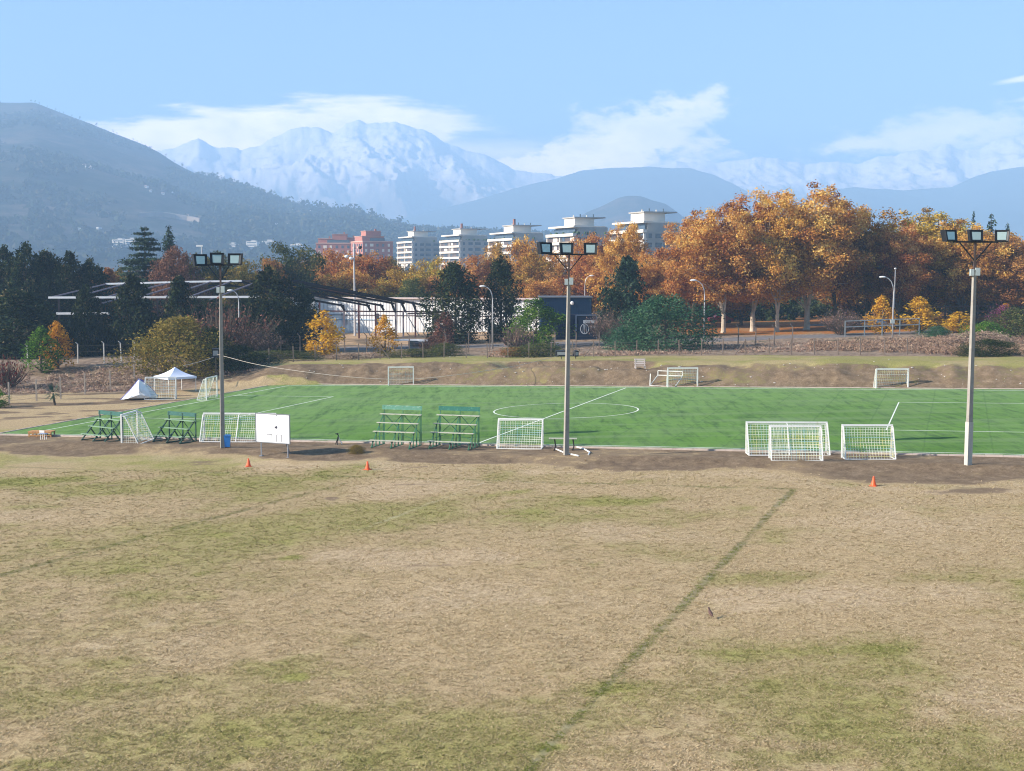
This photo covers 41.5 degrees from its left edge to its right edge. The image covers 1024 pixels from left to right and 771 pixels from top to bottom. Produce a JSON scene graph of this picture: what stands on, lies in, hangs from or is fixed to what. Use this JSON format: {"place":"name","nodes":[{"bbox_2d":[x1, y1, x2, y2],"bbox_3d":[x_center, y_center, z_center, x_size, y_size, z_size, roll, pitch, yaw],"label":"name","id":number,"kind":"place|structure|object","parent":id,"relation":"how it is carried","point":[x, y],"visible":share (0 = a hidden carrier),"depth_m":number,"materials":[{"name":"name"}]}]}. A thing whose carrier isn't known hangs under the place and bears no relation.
{"place":"outdoors","nodes":[
{"label":"outdoors","id":0,"kind":"place"},
{"bbox_2d":[0,103,1019,272],"bbox_3d":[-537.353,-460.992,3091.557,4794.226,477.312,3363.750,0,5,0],"label":"hill","id":1,"kind":"structure","parent":0,"point":[135,198],"depth_m":2270.85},
{"bbox_2d":[31,100,417,224],"bbox_3d":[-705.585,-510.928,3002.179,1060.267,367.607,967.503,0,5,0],"label":"ridge trees","id":2,"kind":"object","parent":1,"relation":"on","point":[325,205],"visible":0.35,"depth_m":2838.47,"materials":[{"name":"green plant"}]},
{"bbox_2d":[0,102,611,272],"bbox_3d":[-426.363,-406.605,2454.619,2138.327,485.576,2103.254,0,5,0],"label":"hillside trees","id":3,"kind":"object","parent":1,"relation":"on","point":[260,214],"visible":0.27,"depth_m":2137.85,"materials":[{"name":"green plant"}]},
{"bbox_2d":[0,308,1023,770],"bbox_3d":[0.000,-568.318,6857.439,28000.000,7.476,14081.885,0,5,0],"label":"ground","id":4,"kind":"structure","parent":0,"point":[74,456],"depth_m":50.97,"materials":[{"name":"plant"}]},
{"bbox_2d":[0,354,29,388],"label":"red bush","id":5,"kind":"object","parent":4,"relation":"on","point":[5,377],"visible":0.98,"depth_m":142.12,"materials":[{"name":"brown plant"}]},
{"bbox_2d":[0,241,54,319],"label":"dark tree","id":6,"kind":"object","parent":4,"relation":"on","point":[23,253],"visible":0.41,"depth_m":201.12,"materials":[{"name":"green plant"}]},
{"bbox_2d":[0,287,66,359],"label":"dark tree","id":7,"kind":"object","parent":4,"relation":"on","point":[26,306],"visible":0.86,"depth_m":174.25,"materials":[{"name":"green plant"}]},
{"bbox_2d":[19,325,68,372],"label":"green sapling","id":8,"kind":"object","parent":4,"relation":"on","point":[33,345],"visible":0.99,"depth_m":152.78,"materials":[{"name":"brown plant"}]},
{"bbox_2d":[22,248,73,325],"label":"dark tree","id":9,"kind":"object","parent":4,"relation":"on","point":[47,260],"visible":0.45,"depth_m":202.88,"materials":[{"name":"green plant"}]},
{"bbox_2d":[38,320,74,368],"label":"yellow sapling","id":10,"kind":"object","parent":4,"relation":"on","point":[56,330],"visible":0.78,"depth_m":155.05,"materials":[{"name":"brown plant"}]},
{"bbox_2d":[42,250,94,325],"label":"dark tree","id":11,"kind":"object","parent":4,"relation":"on","point":[69,261],"visible":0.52,"depth_m":201.83,"materials":[{"name":"green plant"}]},
{"bbox_2d":[16,367,152,385],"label":"bramble slope","id":12,"kind":"structure","parent":4,"relation":"on","point":[126,377],"depth_m":145.69,"materials":[{"name":"brown plant"}]},
{"bbox_2d":[63,283,110,356],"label":"dark cypress","id":13,"kind":"object","parent":4,"relation":"on","point":[82,330],"visible":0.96,"depth_m":178.13,"materials":[{"name":"green plant"}]},
{"bbox_2d":[62,255,119,322],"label":"dark tree","id":14,"kind":"object","parent":4,"relation":"on","point":[89,272],"visible":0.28,"depth_m":204.46,"materials":[{"name":"green plant"}]},
{"bbox_2d":[81,410,123,441],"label":"bleacher","id":15,"kind":"object","parent":4,"relation":"on","point":[110,413],"visible":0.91,"depth_m":95.50,"materials":[{"name":"green metal"}]},
{"bbox_2d":[101,273,160,355],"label":"dark cypress","id":16,"kind":"object","parent":4,"relation":"on","point":[127,302],"visible":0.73,"depth_m":178.47,"materials":[{"name":"green plant"}]},
{"bbox_2d":[120,410,153,442],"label":"football goal","id":17,"kind":"object","parent":4,"relation":"on","point":[137,426],"visible":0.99,"depth_m":93.34,"materials":[{"name":"white paint"}]},
{"bbox_2d":[113,227,173,322],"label":"cedar tree","id":18,"kind":"object","parent":4,"relation":"on","point":[142,263],"visible":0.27,"depth_m":219.60,"materials":[{"name":"green plant"}]},
{"bbox_2d":[95,314,233,377],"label":"ochre bush","id":19,"kind":"object","parent":4,"relation":"on","point":[181,327],"visible":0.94,"depth_m":146.47,"materials":[{"name":"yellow plant"}]},
{"bbox_2d":[152,411,196,443],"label":"bleacher","id":20,"kind":"object","parent":4,"relation":"on","point":[182,414],"visible":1,"depth_m":94.00,"materials":[{"name":"green metal"}]},
{"bbox_2d":[145,245,213,316],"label":"red tree","id":21,"kind":"object","parent":4,"relation":"on","point":[178,268],"visible":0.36,"depth_m":212.63,"materials":[{"name":"brown plant"}]},
{"bbox_2d":[154,275,210,352],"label":"dark cypress","id":22,"kind":"object","parent":4,"relation":"on","point":[178,290],"visible":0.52,"depth_m":179.95,"materials":[{"name":"green plant"}]},
{"bbox_2d":[191,253,242,447],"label":"floodlight pole","id":23,"kind":"object","parent":4,"relation":"on","point":[216,259],"visible":1,"depth_m":87.60,"materials":[{"name":"metal"}]},
{"bbox_2d":[159,296,285,355],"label":"sprouting tree","id":24,"kind":"object","parent":4,"relation":"on","point":[228,327],"visible":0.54,"depth_m":166.78,"materials":[{"name":"brown plant"}]},
{"bbox_2d":[200,344,280,371],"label":"hedge","id":25,"kind":"object","parent":4,"relation":"on","point":[237,351],"visible":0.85,"depth_m":149.12,"materials":[{"name":"brown plant"}]},
{"bbox_2d":[48,279,440,351],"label":"steel roof frame","id":26,"kind":"object","parent":4,"relation":"on","point":[330,289],"visible":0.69,"depth_m":199.39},
{"bbox_2d":[218,258,280,313],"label":"yellow tree","id":27,"kind":"object","parent":4,"relation":"on","point":[243,268],"visible":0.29,"depth_m":219.10,"materials":[{"name":"brown plant"}]},
{"bbox_2d":[226,325,285,353],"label":"sprouting tree","id":28,"kind":"object","parent":4,"relation":"on","point":[259,343],"visible":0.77,"depth_m":165.23,"materials":[{"name":"brown plant"}]},
{"bbox_2d":[241,264,297,353],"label":"dark tree","id":29,"kind":"object","parent":4,"relation":"on","point":[259,302],"visible":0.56,"depth_m":176.72,"materials":[{"name":"green plant"}]},
{"bbox_2d":[255,413,290,457],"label":"tactics whiteboard","id":30,"kind":"object","parent":4,"relation":"on","point":[271,428],"visible":1,"depth_m":84.69,"materials":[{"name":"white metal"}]},
{"bbox_2d":[262,296,311,353],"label":"dark tree","id":31,"kind":"object","parent":4,"relation":"on","point":[288,307],"visible":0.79,"depth_m":174.90,"materials":[{"name":"green plant"}]},
{"bbox_2d":[256,238,329,295],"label":"green tree","id":32,"kind":"object","parent":4,"relation":"on","point":[300,272],"visible":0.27,"depth_m":233.41,"materials":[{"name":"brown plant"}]},
{"bbox_2d":[284,283,326,351],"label":"dark tree","id":33,"kind":"object","parent":4,"relation":"on","point":[306,302],"visible":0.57,"depth_m":178.82,"materials":[{"name":"green plant"}]},
{"bbox_2d":[302,309,345,354],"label":"yellow sapling","id":34,"kind":"object","parent":4,"relation":"on","point":[326,324],"visible":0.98,"depth_m":165.57,"materials":[{"name":"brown plant"}]},
{"bbox_2d":[315,232,354,264],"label":"brick apartment block","id":35,"kind":"structure","parent":4,"relation":"on","point":[340,242],"depth_m":796.82,"materials":[{"name":"red brick"}]},
{"bbox_2d":[313,244,366,284],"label":"autumn tree","id":36,"kind":"object","parent":4,"relation":"on","point":[343,263],"visible":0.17,"depth_m":252.35,"materials":[{"name":"brown plant"}]},
{"bbox_2d":[321,269,383,296],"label":"autumn tree","id":37,"kind":"object","parent":4,"relation":"on","point":[364,285],"visible":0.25,"depth_m":238.18,"materials":[{"name":"brown plant"}]},
{"bbox_2d":[330,250,400,293],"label":"autumn tree","id":38,"kind":"object","parent":4,"relation":"on","point":[371,267],"visible":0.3,"depth_m":249.72,"materials":[{"name":"brown plant"}]},
{"bbox_2d":[351,229,392,268],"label":"brick apartment block","id":39,"kind":"structure","parent":4,"relation":"on","point":[370,241],"depth_m":770.65,"materials":[{"name":"red brick"}]},
{"bbox_2d":[366,314,399,355],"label":"yellow sapling","id":40,"kind":"object","parent":4,"relation":"on","point":[384,320],"visible":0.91,"depth_m":167.97,"materials":[{"name":"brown plant"}]},
{"bbox_2d":[369,405,421,448],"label":"bleacher","id":41,"kind":"object","parent":4,"relation":"on","point":[396,407],"visible":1,"depth_m":87.37,"materials":[{"name":"green metal"}]},
{"bbox_2d":[371,269,426,296],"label":"autumn tree","id":42,"kind":"object","parent":4,"relation":"on","point":[390,290],"visible":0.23,"depth_m":242.86,"materials":[{"name":"brown plant"}]},
{"bbox_2d":[268,297,538,332],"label":"white shed","id":43,"kind":"structure","parent":4,"relation":"on","point":[368,318],"depth_m":222.92,"materials":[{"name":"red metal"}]},
{"bbox_2d":[397,226,439,272],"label":"apartment block","id":44,"kind":"structure","parent":4,"relation":"on","point":[413,246],"depth_m":811.33,"materials":[{"name":"white concrete"}]},
{"bbox_2d":[407,255,444,289],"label":"autumn tree","id":45,"kind":"object","parent":4,"relation":"on","point":[432,270],"visible":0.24,"depth_m":256.48,"materials":[{"name":"yellow plant"}]},
{"bbox_2d":[416,260,484,344],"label":"evergreen tree","id":46,"kind":"object","parent":4,"relation":"on","point":[452,276],"visible":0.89,"depth_m":188.32,"materials":[{"name":"green plant"}]},
{"bbox_2d":[427,406,479,449],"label":"bleacher","id":47,"kind":"object","parent":4,"relation":"on","point":[455,408],"visible":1,"depth_m":87.74,"materials":[{"name":"green metal"}]},
{"bbox_2d":[439,224,487,270],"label":"apartment block","id":48,"kind":"structure","parent":4,"relation":"on","point":[459,243],"depth_m":732.66,"materials":[{"name":"white concrete"}]},
{"bbox_2d":[477,251,525,341],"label":"evergreen tree","id":49,"kind":"object","parent":4,"relation":"on","point":[502,268],"visible":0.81,"depth_m":190.41,"materials":[{"name":"green plant"}]},
{"bbox_2d":[0,337,1023,393],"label":"dry weeds","id":50,"kind":"object","parent":4,"relation":"on","point":[797,348],"visible":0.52,"depth_m":154.32,"materials":[{"name":"beige plant"}]},
{"bbox_2d":[0,434,1023,457],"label":"kerb","id":51,"kind":"structure","parent":4,"relation":"on","point":[751,450],"depth_m":85.60,"materials":[{"name":"concrete"}]},
{"bbox_2d":[0,384,1023,454],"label":"football pitch","id":52,"kind":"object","parent":4,"relation":"on","point":[692,417],"visible":0.86,"depth_m":105.11,"materials":[{"name":"plant"}]},
{"bbox_2d":[199,413,275,441],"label":"football goal","id":53,"kind":"object","parent":52,"relation":"on","point":[203,425],"visible":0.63,"depth_m":93.43,"materials":[{"name":"white paint"}]},
{"bbox_2d":[27,385,1023,453],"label":"pitch markings","id":54,"kind":"object","parent":52,"relation":"on","point":[560,412],"visible":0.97,"depth_m":107.76,"materials":[{"name":"paint"}]},
{"bbox_2d":[1,294,1023,338],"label":"undergrowth","id":55,"kind":"object","parent":4,"relation":"on","point":[792,309],"visible":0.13,"depth_m":238.94,"materials":[{"name":"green plant"}]},
{"bbox_2d":[487,219,546,262],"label":"apartment block","id":56,"kind":"structure","parent":4,"relation":"on","point":[510,233],"depth_m":624.79,"materials":[{"name":"white concrete"}]},
{"bbox_2d":[499,234,537,295],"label":"autumn tree","id":57,"kind":"object","parent":4,"relation":"on","point":[521,250],"visible":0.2,"depth_m":259.83,"materials":[{"name":"brown plant"}]},
{"bbox_2d":[496,418,543,448],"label":"football goal","id":58,"kind":"object","parent":4,"relation":"on","point":[517,436],"visible":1,"depth_m":86.57,"materials":[{"name":"white paint"}]},
{"bbox_2d":[503,250,558,294],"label":"autumn tree","id":59,"kind":"object","parent":4,"relation":"on","point":[529,269],"visible":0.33,"depth_m":239.52,"materials":[{"name":"brown plant"}]},
{"bbox_2d":[278,324,792,352],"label":"wire fence","id":60,"kind":"object","parent":4,"relation":"on","point":[489,341],"visible":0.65,"depth_m":172.00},
{"bbox_2d":[507,278,572,297],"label":"autumn tree","id":61,"kind":"object","parent":4,"relation":"on","point":[534,288],"visible":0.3,"depth_m":229.87,"materials":[{"name":"brown plant"}]},
{"bbox_2d":[501,342,579,357],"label":"hedge","id":62,"kind":"object","parent":4,"relation":"on","point":[537,352],"visible":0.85,"depth_m":159.12,"materials":[{"name":"brown plant"}]},
{"bbox_2d":[502,297,579,347],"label":"green bush","id":63,"kind":"object","parent":4,"relation":"on","point":[536,310],"visible":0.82,"depth_m":177.07,"materials":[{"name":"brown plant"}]},
{"bbox_2d":[219,338,907,364],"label":"wire fence","id":64,"kind":"object","parent":4,"relation":"on","point":[636,354],"visible":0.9,"depth_m":155.35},
{"bbox_2d":[538,296,592,330],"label":"blue hall","id":65,"kind":"structure","parent":4,"relation":"on","point":[580,304],"depth_m":205.69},
{"bbox_2d":[536,242,597,454],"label":"floodlight pole","id":66,"kind":"object","parent":4,"relation":"on","point":[566,248],"visible":1,"depth_m":80.39,"materials":[{"name":"metal"}]},
{"bbox_2d":[543,266,602,313],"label":"autumn tree","id":67,"kind":"object","parent":4,"relation":"on","point":[575,289],"visible":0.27,"depth_m":234.71,"materials":[{"name":"brown plant"}]},
{"bbox_2d":[556,314,597,339],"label":"shipping container","id":68,"kind":"object","parent":4,"relation":"on","point":[580,320],"visible":0.73,"depth_m":189.31,"materials":[{"name":"metal"}]},
{"bbox_2d":[546,214,609,272],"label":"apartment block","id":69,"kind":"structure","parent":4,"relation":"on","point":[571,228],"depth_m":504.19,"materials":[{"name":"white concrete"}]},
{"bbox_2d":[570,233,618,315],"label":"plane tree","id":70,"kind":"object","parent":4,"relation":"on","point":[591,260],"visible":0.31,"depth_m":233.59,"materials":[{"name":"brown plant"}]},
{"bbox_2d":[583,306,629,342],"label":"bare tree","id":71,"kind":"object","parent":4,"relation":"on","point":[603,327],"visible":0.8,"depth_m":181.40,"materials":[{"name":"brown plant"}]},
{"bbox_2d":[591,220,648,304],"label":"plane tree","id":72,"kind":"object","parent":4,"relation":"on","point":[618,245],"visible":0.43,"depth_m":219.95,"materials":[{"name":"brown plant"}]},
{"bbox_2d":[590,254,655,334],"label":"cypress tree","id":73,"kind":"object","parent":4,"relation":"on","point":[627,277],"visible":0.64,"depth_m":186.48,"materials":[{"name":"green plant"}]},
{"bbox_2d":[611,208,686,262],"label":"apartment block","id":74,"kind":"structure","parent":4,"relation":"on","point":[650,224],"depth_m":457.38,"materials":[{"name":"white concrete"}]},
{"bbox_2d":[620,249,684,310],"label":"plane tree","id":75,"kind":"object","parent":4,"relation":"on","point":[652,277],"visible":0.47,"depth_m":212.53,"materials":[{"name":"brown plant"}]},
{"bbox_2d":[600,292,724,351],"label":"green bush","id":76,"kind":"object","parent":4,"relation":"on","point":[647,336],"visible":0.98,"depth_m":166.54,"materials":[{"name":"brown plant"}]},
{"bbox_2d":[323,384,1023,388],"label":"kerb","id":77,"kind":"structure","parent":4,"relation":"on","point":[679,386],"depth_m":128.37,"materials":[{"name":"concrete"}]},
{"bbox_2d":[650,210,719,327],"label":"plane tree","id":78,"kind":"object","parent":4,"relation":"on","point":[673,284],"visible":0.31,"depth_m":209.10,"materials":[{"name":"brown plant"}]},
{"bbox_2d":[668,200,783,332],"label":"plane tree","id":79,"kind":"object","parent":4,"relation":"on","point":[714,270],"visible":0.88,"depth_m":193.85,"materials":[{"name":"orange plant"}]},
{"bbox_2d":[713,262,772,324],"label":"plane tree","id":80,"kind":"object","parent":4,"relation":"on","point":[740,306],"visible":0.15,"depth_m":220.52,"materials":[{"name":"brown plant"}]},
{"bbox_2d":[704,185,812,331],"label":"plane tree","id":81,"kind":"object","parent":4,"relation":"on","point":[741,280],"visible":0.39,"depth_m":195.65,"materials":[{"name":"orange plant"}]},
{"bbox_2d":[745,421,830,455],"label":"football goal","id":82,"kind":"object","parent":4,"relation":"on","point":[747,439],"visible":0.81,"depth_m":81.04,"materials":[{"name":"white paint"}]},
{"bbox_2d":[743,196,837,331],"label":"plane tree","id":83,"kind":"object","parent":4,"relation":"on","point":[785,258],"visible":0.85,"depth_m":194.17,"materials":[{"name":"orange plant"}]},
{"bbox_2d":[768,425,822,460],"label":"football goal","id":84,"kind":"object","parent":4,"relation":"on","point":[820,444],"visible":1,"depth_m":77.37,"materials":[{"name":"white paint"}]},
{"bbox_2d":[753,179,879,329],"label":"plane tree","id":85,"kind":"object","parent":4,"relation":"on","point":[836,218],"visible":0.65,"depth_m":196.69,"materials":[{"name":"orange plant"}]},
{"bbox_2d":[803,192,878,325],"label":"plane tree","id":86,"kind":"object","parent":4,"relation":"on","point":[843,289],"visible":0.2,"depth_m":205.01,"materials":[{"name":"brown plant"}]},
{"bbox_2d":[818,306,863,334],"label":"bare tree","id":87,"kind":"object","parent":4,"relation":"on","point":[837,320],"visible":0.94,"depth_m":184.46,"materials":[{"name":"brown plant"}]},
{"bbox_2d":[807,279,905,316],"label":"plane tree","id":88,"kind":"object","parent":4,"relation":"on","point":[856,301],"visible":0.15,"depth_m":224.03,"materials":[{"name":"brown plant"}]},
{"bbox_2d":[841,424,895,459],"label":"football goal","id":89,"kind":"object","parent":4,"relation":"on","point":[843,446],"visible":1,"depth_m":78.54,"materials":[{"name":"white paint"}]},
{"bbox_2d":[860,295,900,333],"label":"yellow sapling","id":90,"kind":"object","parent":4,"relation":"on","point":[881,301],"visible":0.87,"depth_m":183.78,"materials":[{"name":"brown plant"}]},
{"bbox_2d":[836,207,934,321],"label":"plane tree","id":91,"kind":"object","parent":4,"relation":"on","point":[867,283],"visible":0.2,"depth_m":207.67,"materials":[{"name":"brown plant"}]},
{"bbox_2d":[849,219,941,326],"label":"plane tree","id":92,"kind":"object","parent":4,"relation":"on","point":[903,258],"visible":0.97,"depth_m":202.66,"materials":[{"name":"brown plant"}]},
{"bbox_2d":[805,333,1023,354],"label":"bramble bank","id":93,"kind":"structure","parent":4,"relation":"on","point":[935,347],"depth_m":161.08,"materials":[{"name":"brown plant"}]},
{"bbox_2d":[899,296,943,332],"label":"yellow sapling","id":94,"kind":"object","parent":4,"relation":"on","point":[923,309],"visible":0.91,"depth_m":185.30,"materials":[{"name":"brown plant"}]},
{"bbox_2d":[870,206,979,322],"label":"plane tree","id":95,"kind":"object","parent":4,"relation":"on","point":[929,219],"visible":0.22,"depth_m":209.52,"materials":[{"name":"brown plant"}]},
{"bbox_2d":[915,219,1013,321],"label":"plane tree","id":96,"kind":"object","parent":4,"relation":"on","point":[959,280],"visible":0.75,"depth_m":204.66,"materials":[{"name":"brown plant"}]},
{"bbox_2d":[940,230,1009,465],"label":"floodlight pole","id":97,"kind":"object","parent":4,"relation":"on","point":[975,237],"visible":1,"depth_m":72.97,"materials":[{"name":"metal"}]},
{"bbox_2d":[939,330,1022,345],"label":"dry bush","id":98,"kind":"object","parent":4,"relation":"on","point":[997,335],"visible":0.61,"depth_m":161.60,"materials":[{"name":"brown plant"}]},
{"bbox_2d":[949,338,1023,357],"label":"green bush","id":99,"kind":"object","parent":4,"relation":"on","point":[991,348],"visible":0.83,"depth_m":140.05,"materials":[{"name":"brown plant"}]},
{"bbox_2d":[950,233,1023,323],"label":"plane tree","id":100,"kind":"object","parent":4,"relation":"on","point":[1014,262],"visible":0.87,"depth_m":202.70,"materials":[{"name":"brown plant"}]},
{"bbox_2d":[978,306,1023,336],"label":"green bush","id":101,"kind":"object","parent":4,"relation":"on","point":[1017,312],"visible":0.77,"depth_m":169.29,"materials":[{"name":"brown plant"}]},
{"bbox_2d":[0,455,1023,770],"bbox_3d":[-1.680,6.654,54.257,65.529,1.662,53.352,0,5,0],"label":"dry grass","id":102,"kind":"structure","parent":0,"point":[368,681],"depth_m":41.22,"materials":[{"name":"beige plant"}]},
{"bbox_2d":[0,0,1023,175],"label":"sky","id":103,"kind":"structure","parent":0,"point":[554,87],"materials":[{"name":"blue"}]},
{"bbox_2d":[158,120,1023,219],"bbox_3d":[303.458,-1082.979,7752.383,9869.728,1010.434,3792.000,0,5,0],"label":"snow mountains","id":104,"kind":"structure","parent":0,"point":[391,170],"depth_m":7979.14,"materials":[{"name":"snow"}]},
{"bbox_2d":[581,196,691,230],"bbox_3d":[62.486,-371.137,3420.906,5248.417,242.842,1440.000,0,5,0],"label":"knoll","id":105,"kind":"structure","parent":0,"point":[617,210],"depth_m":3563.15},
{"bbox_2d":[391,167,1023,244],"bbox_3d":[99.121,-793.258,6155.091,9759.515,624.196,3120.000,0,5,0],"label":"foothills","id":106,"kind":"structure","parent":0,"point":[998,194],"depth_m":6308.80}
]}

